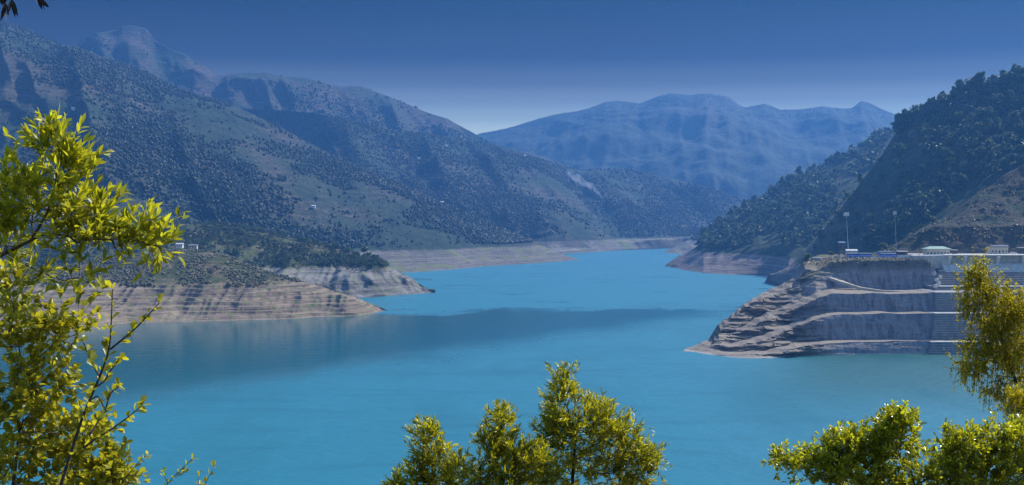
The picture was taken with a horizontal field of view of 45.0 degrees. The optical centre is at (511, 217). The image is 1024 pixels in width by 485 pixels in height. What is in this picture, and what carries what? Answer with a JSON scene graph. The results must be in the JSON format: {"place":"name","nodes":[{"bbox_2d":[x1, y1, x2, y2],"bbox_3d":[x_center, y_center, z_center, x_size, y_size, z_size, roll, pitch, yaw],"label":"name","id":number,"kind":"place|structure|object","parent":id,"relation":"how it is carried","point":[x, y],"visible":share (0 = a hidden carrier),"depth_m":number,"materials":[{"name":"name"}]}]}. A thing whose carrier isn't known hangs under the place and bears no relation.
{"place":"outdoors","nodes":[
{"label":"outdoors","id":0,"kind":"place"},
{"bbox_2d":[0,185,197,223],"bbox_3d":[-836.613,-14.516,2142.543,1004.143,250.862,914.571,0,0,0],"label":"spur","id":1,"kind":"structure","parent":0,"point":[143,204],"depth_m":2028.33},
{"bbox_2d":[0,249,385,333],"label":"terraced bank","id":2,"kind":"structure","parent":0,"point":[216,300],"depth_m":1105.80,"materials":[{"name":"beige stone"}]},
{"bbox_2d":[188,244,197,248],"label":"hill house","id":3,"kind":"structure","parent":2,"relation":"on","point":[193,246],"depth_m":1355.50,"materials":[{"name":"stone"}]},
{"bbox_2d":[6,174,1023,286],"bbox_3d":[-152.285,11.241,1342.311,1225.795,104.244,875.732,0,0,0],"label":"scrub","id":4,"kind":"object","parent":2,"relation":"on","point":[234,271],"visible":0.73,"depth_m":1181.49,"materials":[{"name":"green plant"}]},
{"bbox_2d":[0,214,434,297],"bbox_3d":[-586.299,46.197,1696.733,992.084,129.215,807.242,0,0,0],"label":"wooded hill","id":5,"kind":"structure","parent":0,"point":[363,281],"depth_m":1444.55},
{"bbox_2d":[361,245,368,253],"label":"broadleaf tree","id":6,"kind":"object","parent":5,"relation":"on","point":[364,248],"visible":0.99,"depth_m":1533.64,"materials":[{"name":"green plant"}]},
{"bbox_2d":[0,68,1023,267],"bbox_3d":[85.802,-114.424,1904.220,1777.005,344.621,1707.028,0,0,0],"label":"hillside forest","id":7,"kind":"object","parent":5,"relation":"on","point":[758,212],"visible":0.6,"depth_m":1634.23,"materials":[{"name":"green plant"}]},
{"bbox_2d":[0,23,578,272],"bbox_3d":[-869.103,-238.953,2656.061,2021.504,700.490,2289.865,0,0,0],"label":"front mountain","id":8,"kind":"structure","parent":0,"point":[18,84],"depth_m":2486.28,"materials":[{"name":"grey stone"}]},
{"bbox_2d":[75,26,573,168],"bbox_3d":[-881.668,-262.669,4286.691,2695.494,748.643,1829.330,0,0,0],"label":"back mountain","id":9,"kind":"structure","parent":0,"point":[133,45],"depth_m":4038.82,"materials":[{"name":"grey stone"}]},
{"bbox_2d":[242,109,740,253],"bbox_3d":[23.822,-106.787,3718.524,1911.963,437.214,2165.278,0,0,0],"label":"ridge","id":10,"kind":"structure","parent":0,"point":[574,239],"depth_m":3547.75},
{"bbox_2d":[0,248,1023,484],"bbox_3d":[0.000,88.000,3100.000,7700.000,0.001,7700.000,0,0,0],"label":"lake water","id":11,"kind":"structure","parent":0,"point":[341,400],"depth_m":671.49,"materials":[{"name":"blue liquid"}]},
{"bbox_2d":[0,0,1023,134],"label":"sky","id":12,"kind":"structure","parent":0,"point":[481,66],"materials":[{"name":"blue"}]},
{"bbox_2d":[477,93,894,199],"bbox_3d":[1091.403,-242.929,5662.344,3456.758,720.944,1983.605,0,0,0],"label":"mountain","id":13,"kind":"structure","parent":0,"point":[730,148],"depth_m":5534.61,"materials":[{"name":"stone"}]},
{"bbox_2d":[0,21,894,248],"bbox_3d":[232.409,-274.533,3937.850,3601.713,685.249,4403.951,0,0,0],"label":"distant forest","id":14,"kind":"object","parent":13,"relation":"on","point":[485,231],"visible":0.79,"depth_m":2808.80,"materials":[{"name":"green plant"}]},
{"bbox_2d":[665,156,848,253],"bbox_3d":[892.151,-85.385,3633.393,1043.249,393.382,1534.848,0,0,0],"label":"spur","id":15,"kind":"structure","parent":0,"point":[686,246],"depth_m":3106.55,"materials":[{"name":"stone"}]},
{"bbox_2d":[665,131,894,275],"bbox_3d":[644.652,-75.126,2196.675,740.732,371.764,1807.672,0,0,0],"label":"mountain","id":16,"kind":"structure","parent":0,"point":[767,253],"depth_m":2012.01,"materials":[{"name":"stone"}]},
{"bbox_2d":[750,194,758,202],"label":"pine tree","id":17,"kind":"object","parent":16,"relation":"on","point":[753,198],"visible":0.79,"depth_m":2451.09,"materials":[{"name":"green plant"}]},
{"bbox_2d":[807,203,816,214],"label":"pine tree","id":18,"kind":"object","parent":16,"relation":"on","point":[811,207],"visible":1,"depth_m":2076.02,"materials":[{"name":"green plant"}]},
{"bbox_2d":[831,151,841,163],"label":"pine tree","id":19,"kind":"object","parent":16,"relation":"on","point":[836,155],"visible":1,"depth_m":2590.28,"materials":[{"name":"green plant"}]},
{"bbox_2d":[832,199,840,207],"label":"pine tree","id":20,"kind":"object","parent":16,"relation":"on","point":[836,203],"visible":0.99,"depth_m":2031.01,"materials":[{"name":"green plant"}]},
{"bbox_2d":[684,254,988,358],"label":"rock promontory","id":21,"kind":"structure","parent":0,"point":[810,309],"depth_m":846.88,"materials":[{"name":"grey stone"}]},
{"bbox_2d":[803,253,811,259],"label":"bush","id":22,"kind":"object","parent":21,"relation":"on","point":[807,256],"visible":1,"depth_m":942.28,"materials":[{"name":"green plant"}]},
{"bbox_2d":[838,242,844,257],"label":"watchtower","id":23,"kind":"structure","parent":21,"relation":"on","point":[840,247],"depth_m":948.16,"materials":[{"name":"metal"}]},
{"bbox_2d":[845,249,857,257],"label":"site hut","id":24,"kind":"object","parent":21,"relation":"on","point":[851,251],"visible":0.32,"depth_m":965.50,"materials":[{"name":"metal"}]},
{"bbox_2d":[847,253,857,256],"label":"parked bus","id":25,"kind":"object","parent":21,"relation":"on","point":[852,254],"visible":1,"depth_m":942.75,"materials":[{"name":"blue paint"}]},
{"bbox_2d":[858,253,871,256],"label":"parked bus","id":26,"kind":"object","parent":21,"relation":"on","point":[864,255],"visible":1,"depth_m":938.76,"materials":[{"name":"blue paint"}]},
{"bbox_2d":[880,253,896,256],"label":"parked bus","id":27,"kind":"object","parent":21,"relation":"on","point":[888,255],"visible":1,"depth_m":939.77,"materials":[{"name":"blue paint"}]},
{"bbox_2d":[895,251,907,254],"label":"site hut","id":28,"kind":"object","parent":21,"relation":"on","point":[901,252],"visible":0.49,"depth_m":963.00,"materials":[{"name":"metal"}]},
{"bbox_2d":[906,253,1023,353],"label":"dam spillway","id":29,"kind":"object","parent":21,"relation":"on","point":[945,325],"visible":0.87,"depth_m":881.43,"materials":[{"name":"concrete"}]},
{"bbox_2d":[897,254,943,257],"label":"barrier wall","id":30,"kind":"structure","parent":29,"relation":"on","point":[901,256],"depth_m":933.08,"materials":[{"name":"white paint"}]},
{"bbox_2d":[933,275,941,287],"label":"stairway","id":31,"kind":"object","parent":29,"relation":"attached to","point":[937,281],"visible":1,"depth_m":890.37,"materials":[{"name":"grey concrete"}]},
{"bbox_2d":[808,262,898,291],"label":"track","id":32,"kind":"structure","parent":0,"point":[836,280],"depth_m":884.72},
{"bbox_2d":[765,90,1023,285],"bbox_3d":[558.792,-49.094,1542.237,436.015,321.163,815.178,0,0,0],"label":"mountain","id":33,"kind":"structure","parent":0,"point":[912,156],"depth_m":1519.71,"materials":[{"name":"green plant"}]},
{"bbox_2d":[815,229,825,242],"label":"pine tree","id":34,"kind":"object","parent":33,"relation":"on","point":[820,234],"visible":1,"depth_m":1603.89,"materials":[{"name":"green plant"}]},
{"bbox_2d":[833,209,842,222],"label":"broadleaf tree","id":35,"kind":"object","parent":33,"relation":"on","point":[837,213],"visible":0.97,"depth_m":1619.32,"materials":[{"name":"green plant"}]},
{"bbox_2d":[857,173,863,182],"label":"pine tree","id":36,"kind":"object","parent":33,"relation":"on","point":[860,179],"visible":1,"depth_m":1668.96,"materials":[{"name":"green plant"}]},
{"bbox_2d":[862,213,875,221],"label":"broadleaf tree","id":37,"kind":"object","parent":33,"relation":"on","point":[871,215],"visible":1,"depth_m":1467.20,"materials":[{"name":"green plant"}]},
{"bbox_2d":[867,223,878,235],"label":"pine tree","id":38,"kind":"object","parent":33,"relation":"on","point":[874,226],"visible":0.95,"depth_m":1400.02,"materials":[{"name":"green plant"}]},
{"bbox_2d":[868,228,878,242],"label":"pine tree","id":39,"kind":"object","parent":33,"relation":"on","point":[873,232],"visible":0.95,"depth_m":1392.32,"materials":[{"name":"green plant"}]},
{"bbox_2d":[886,213,894,221],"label":"pine tree","id":40,"kind":"object","parent":33,"relation":"on","point":[892,216],"visible":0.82,"depth_m":1400.64,"materials":[{"name":"green plant"}]},
{"bbox_2d":[890,113,901,126],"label":"pine tree","id":41,"kind":"object","parent":33,"relation":"on","point":[895,119],"visible":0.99,"depth_m":1673.46,"materials":[{"name":"green plant"}]},
{"bbox_2d":[890,216,904,231],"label":"pine tree","id":42,"kind":"object","parent":33,"relation":"on","point":[896,222],"visible":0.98,"depth_m":1360.92,"materials":[{"name":"green plant"}]},
{"bbox_2d":[895,205,903,216],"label":"pine tree","id":43,"kind":"object","parent":33,"relation":"on","point":[899,209],"visible":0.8,"depth_m":1396.57,"materials":[{"name":"green plant"}]},
{"bbox_2d":[893,143,906,156],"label":"broadleaf tree","id":44,"kind":"object","parent":33,"relation":"on","point":[901,147],"visible":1,"depth_m":1569.79,"materials":[{"name":"green plant"}]},
{"bbox_2d":[897,110,910,123],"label":"pine tree","id":45,"kind":"object","parent":33,"relation":"on","point":[906,113],"visible":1,"depth_m":1665.60,"materials":[{"name":"green plant"}]},
{"bbox_2d":[900,108,910,127],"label":"pine tree","id":46,"kind":"object","parent":33,"relation":"on","point":[903,114],"visible":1,"depth_m":1667.09,"materials":[{"name":"green plant"}]},
{"bbox_2d":[900,211,911,222],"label":"broadleaf tree","id":47,"kind":"object","parent":33,"relation":"on","point":[908,215],"visible":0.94,"depth_m":1357.16,"materials":[{"name":"green plant"}]},
{"bbox_2d":[904,186,914,195],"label":"broadleaf tree","id":48,"kind":"object","parent":33,"relation":"on","point":[909,190],"visible":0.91,"depth_m":1443.55,"materials":[{"name":"green plant"}]},
{"bbox_2d":[908,183,920,196],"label":"pine tree","id":49,"kind":"object","parent":33,"relation":"on","point":[917,186],"visible":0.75,"depth_m":1414.69,"materials":[{"name":"green plant"}]},
{"bbox_2d":[910,108,920,125],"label":"broadleaf tree","id":50,"kind":"object","parent":33,"relation":"on","point":[914,111],"visible":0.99,"depth_m":1649.82,"materials":[{"name":"green plant"}]},
{"bbox_2d":[916,200,930,217],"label":"pine tree","id":51,"kind":"object","parent":33,"relation":"on","point":[923,207],"visible":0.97,"depth_m":1346.20,"materials":[{"name":"green plant"}]},
{"bbox_2d":[918,135,929,146],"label":"pine tree","id":52,"kind":"object","parent":33,"relation":"on","point":[925,139],"visible":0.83,"depth_m":1524.25,"materials":[{"name":"green plant"}]},
{"bbox_2d":[922,142,933,156],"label":"pine tree","id":53,"kind":"object","parent":33,"relation":"on","point":[926,148],"visible":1,"depth_m":1504.95,"materials":[{"name":"green plant"}]},
{"bbox_2d":[924,189,934,198],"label":"pine tree","id":54,"kind":"object","parent":33,"relation":"on","point":[928,193],"visible":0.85,"depth_m":1365.94,"materials":[{"name":"green plant"}]},
{"bbox_2d":[928,216,937,225],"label":"broadleaf tree","id":55,"kind":"object","parent":33,"relation":"on","point":[933,219],"visible":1,"depth_m":1011.84,"materials":[{"name":"green plant"}]},
{"bbox_2d":[934,125,943,140],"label":"pine tree","id":56,"kind":"object","parent":33,"relation":"on","point":[938,133],"visible":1,"depth_m":1528.42,"materials":[{"name":"green plant"}]},
{"bbox_2d":[935,145,942,154],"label":"broadleaf tree","id":57,"kind":"object","parent":33,"relation":"on","point":[938,149],"visible":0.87,"depth_m":1476.16,"materials":[{"name":"green plant"}]},
{"bbox_2d":[935,117,943,125],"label":"broadleaf tree","id":58,"kind":"object","parent":33,"relation":"on","point":[939,120],"visible":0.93,"depth_m":1587.45,"materials":[{"name":"green plant"}]},
{"bbox_2d":[936,95,950,106],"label":"broadleaf tree","id":59,"kind":"object","parent":33,"relation":"on","point":[943,101],"visible":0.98,"depth_m":1628.53,"materials":[{"name":"green plant"}]},
{"bbox_2d":[939,193,951,204],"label":"pine tree","id":60,"kind":"object","parent":33,"relation":"on","point":[944,197],"visible":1,"depth_m":1335.25,"materials":[{"name":"green plant"}]},
{"bbox_2d":[940,146,954,157],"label":"broadleaf tree","id":61,"kind":"object","parent":33,"relation":"on","point":[946,152],"visible":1,"depth_m":1459.22,"materials":[{"name":"green plant"}]},
{"bbox_2d":[949,86,957,103],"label":"pine tree","id":62,"kind":"object","parent":33,"relation":"on","point":[952,90],"visible":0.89,"depth_m":1620.57,"materials":[{"name":"green plant"}]},
{"bbox_2d":[952,128,960,137],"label":"pine tree","id":63,"kind":"object","parent":33,"relation":"on","point":[957,131],"visible":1,"depth_m":1490.01,"materials":[{"name":"green plant"}]},
{"bbox_2d":[955,79,964,88],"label":"broadleaf tree","id":64,"kind":"object","parent":33,"relation":"on","point":[958,82],"visible":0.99,"depth_m":1615.01,"materials":[{"name":"green plant"}]},
{"bbox_2d":[955,86,966,101],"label":"pine tree","id":65,"kind":"object","parent":33,"relation":"on","point":[960,89],"visible":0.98,"depth_m":1609.38,"materials":[{"name":"green plant"}]},
{"bbox_2d":[955,135,967,152],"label":"pine tree","id":66,"kind":"object","parent":33,"relation":"on","point":[961,142],"visible":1,"depth_m":1444.42,"materials":[{"name":"green plant"}]},
{"bbox_2d":[958,173,967,185],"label":"broadleaf tree","id":67,"kind":"object","parent":33,"relation":"on","point":[962,177],"visible":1,"depth_m":1367.65,"materials":[{"name":"green plant"}]},
{"bbox_2d":[962,78,972,93],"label":"broadleaf tree","id":68,"kind":"object","parent":33,"relation":"on","point":[968,80],"visible":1,"depth_m":1607.05,"materials":[{"name":"green plant"}]},
{"bbox_2d":[966,137,973,149],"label":"pine tree","id":69,"kind":"object","parent":33,"relation":"on","point":[970,141],"visible":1,"depth_m":1428.68,"materials":[{"name":"green plant"}]},
{"bbox_2d":[971,72,983,87],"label":"pine tree","id":70,"kind":"object","parent":33,"relation":"on","point":[977,77],"visible":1,"depth_m":1594.26,"materials":[{"name":"green plant"}]},
{"bbox_2d":[975,110,984,120],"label":"pine tree","id":71,"kind":"object","parent":33,"relation":"on","point":[981,112],"visible":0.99,"depth_m":1501.38,"materials":[{"name":"green plant"}]},
{"bbox_2d":[974,146,987,159],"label":"broadleaf tree","id":72,"kind":"object","parent":33,"relation":"on","point":[980,150],"visible":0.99,"depth_m":1395.02,"materials":[{"name":"green plant"}]},
{"bbox_2d":[976,71,985,90],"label":"pine tree","id":73,"kind":"object","parent":33,"relation":"on","point":[982,75],"visible":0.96,"depth_m":1595.21,"materials":[{"name":"green plant"}]},
{"bbox_2d":[981,107,992,117],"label":"pine tree","id":74,"kind":"object","parent":33,"relation":"on","point":[988,110],"visible":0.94,"depth_m":1494.81,"materials":[{"name":"green plant"}]},
{"bbox_2d":[982,138,992,152],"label":"pine tree","id":75,"kind":"object","parent":33,"relation":"on","point":[988,144],"visible":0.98,"depth_m":1399.86,"materials":[{"name":"green plant"}]},
{"bbox_2d":[982,79,992,95],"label":"broadleaf tree","id":76,"kind":"object","parent":33,"relation":"on","point":[987,83],"visible":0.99,"depth_m":1579.38,"materials":[{"name":"green plant"}]},
{"bbox_2d":[986,150,995,160],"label":"pine tree","id":77,"kind":"object","parent":33,"relation":"on","point":[991,155],"visible":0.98,"depth_m":1380.01,"materials":[{"name":"green plant"}]},
{"bbox_2d":[989,93,998,106],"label":"broadleaf tree","id":78,"kind":"object","parent":33,"relation":"on","point":[992,99],"visible":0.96,"depth_m":1532.23,"materials":[{"name":"green plant"}]},
{"bbox_2d":[991,118,1005,132],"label":"pine tree","id":79,"kind":"object","parent":33,"relation":"on","point":[996,124],"visible":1,"depth_m":1446.84,"materials":[{"name":"green plant"}]},
{"bbox_2d":[995,73,1010,87],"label":"pine tree","id":80,"kind":"object","parent":33,"relation":"on","point":[1001,79],"visible":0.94,"depth_m":1568.31,"materials":[{"name":"green plant"}]},
{"bbox_2d":[1000,158,1011,173],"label":"pine tree","id":81,"kind":"object","parent":33,"relation":"on","point":[1005,162],"visible":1,"depth_m":1338.26,"materials":[{"name":"green plant"}]},
{"bbox_2d":[1003,153,1016,162],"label":"broadleaf tree","id":82,"kind":"object","parent":33,"relation":"on","point":[1010,156],"visible":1,"depth_m":1345.11,"materials":[{"name":"green plant"}]},
{"bbox_2d":[1003,131,1017,142],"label":"broadleaf tree","id":83,"kind":"object","parent":33,"relation":"on","point":[1009,137],"visible":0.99,"depth_m":1408.56,"materials":[{"name":"green plant"}]},
{"bbox_2d":[1006,89,1014,99],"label":"broadleaf tree","id":84,"kind":"object","parent":33,"relation":"on","point":[1010,93],"visible":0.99,"depth_m":1517.87,"materials":[{"name":"green plant"}]},
{"bbox_2d":[1004,72,1017,83],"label":"broadleaf tree","id":85,"kind":"object","parent":33,"relation":"on","point":[1007,74],"visible":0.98,"depth_m":1560.27,"materials":[{"name":"green plant"}]},
{"bbox_2d":[1007,110,1020,121],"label":"broadleaf tree","id":86,"kind":"object","parent":33,"relation":"on","point":[1015,114],"visible":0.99,"depth_m":1450.80,"materials":[{"name":"green plant"}]},
{"bbox_2d":[1009,72,1022,90],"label":"broadleaf tree","id":87,"kind":"object","parent":33,"relation":"on","point":[1016,77],"visible":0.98,"depth_m":1553.90,"materials":[{"name":"green plant"}]},
{"bbox_2d":[1015,65,1023,78],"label":"pine tree","id":88,"kind":"object","parent":33,"relation":"on","point":[1019,69],"visible":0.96,"depth_m":1557.67,"materials":[{"name":"green plant"}]},
{"bbox_2d":[853,165,1023,257],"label":"cut slope","id":89,"kind":"structure","parent":0,"point":[998,196],"depth_m":1020.84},
{"bbox_2d":[878,242,889,250],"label":"broadleaf tree","id":90,"kind":"object","parent":89,"relation":"on","point":[884,245],"visible":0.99,"depth_m":983.82,"materials":[{"name":"green plant"}]},
{"bbox_2d":[907,253,1017,254],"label":"road","id":91,"kind":"structure","parent":0,"point":[950,253],"depth_m":982.91,"materials":[{"name":"grey asphalt"}]},
{"bbox_2d":[921,246,950,254],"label":"roadside building","id":92,"kind":"structure","parent":91,"relation":"on","point":[935,250],"depth_m":944.00,"materials":[{"name":"white concrete"}]},
{"bbox_2d":[988,245,1007,253],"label":"control building","id":93,"kind":"structure","parent":91,"relation":"on","point":[997,249],"depth_m":948.50,"materials":[{"name":"stone"}]},
{"bbox_2d":[1017,247,1023,253],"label":"site hut","id":94,"kind":"object","parent":91,"relation":"on","point":[1020,250],"visible":0.95,"depth_m":948.00,"materials":[{"name":"metal"}]},
{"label":"near slope","id":95,"kind":"structure","parent":0,"visible":0},
{"bbox_2d":[0,0,48,21],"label":"hanging branch","id":96,"kind":"object","parent":95,"relation":"on","point":[12,4],"visible":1,"depth_m":5.00,"materials":[{"name":"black plant"}]},
{"bbox_2d":[0,259,150,484],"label":"round leaf shrub","id":97,"kind":"object","parent":95,"relation":"on","point":[29,394],"visible":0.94,"depth_m":5.96,"materials":[{"name":"green plant"}]},
{"bbox_2d":[0,104,192,316],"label":"yellow leaf tree","id":98,"kind":"object","parent":95,"relation":"on","point":[73,155],"visible":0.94,"depth_m":6.45,"materials":[{"name":"green plant"}]},
{"bbox_2d":[56,280,163,484],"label":"thorny shoot","id":99,"kind":"object","parent":95,"relation":"on","point":[92,357],"visible":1,"depth_m":5.21,"materials":[{"name":"green plant"}]},
{"bbox_2d":[120,451,151,484],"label":"curled sprig","id":100,"kind":"object","parent":95,"relation":"on","point":[125,472],"visible":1,"depth_m":5.41,"materials":[{"name":"green plant"}]},
{"bbox_2d":[160,453,197,484],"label":"leafy sprig","id":101,"kind":"object","parent":95,"relation":"on","point":[183,469],"visible":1,"depth_m":5.61,"materials":[{"name":"green plant"}]},
{"bbox_2d":[195,460,218,484],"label":"yellow sprig","id":102,"kind":"object","parent":95,"relation":"on","point":[211,473],"visible":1,"depth_m":5.60,"materials":[{"name":"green plant"}]},
{"bbox_2d":[380,397,576,484],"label":"narrow leaf tree","id":103,"kind":"object","parent":95,"relation":"on","point":[500,444],"visible":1,"depth_m":11.94,"materials":[{"name":"green plant"}]},
{"bbox_2d":[523,360,673,484],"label":"narrow leaf tree","id":104,"kind":"object","parent":95,"relation":"on","point":[558,425],"visible":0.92,"depth_m":12.42,"materials":[{"name":"green plant"}]},
{"bbox_2d":[760,399,1023,484],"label":"leafy bush","id":105,"kind":"object","parent":95,"relation":"on","point":[852,449],"visible":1,"depth_m":11.36,"materials":[{"name":"green plant"}]},
{"bbox_2d":[943,247,1023,443],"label":"weeping tree","id":106,"kind":"object","parent":95,"relation":"on","point":[1008,320],"visible":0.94,"depth_m":16.90,"materials":[{"name":"green plant"}]},
{"bbox_2d":[997,382,1023,478],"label":"round bush","id":107,"kind":"object","parent":95,"relation":"on","point":[1013,398],"visible":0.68,"depth_m":13.99,"materials":[{"name":"green plant"}]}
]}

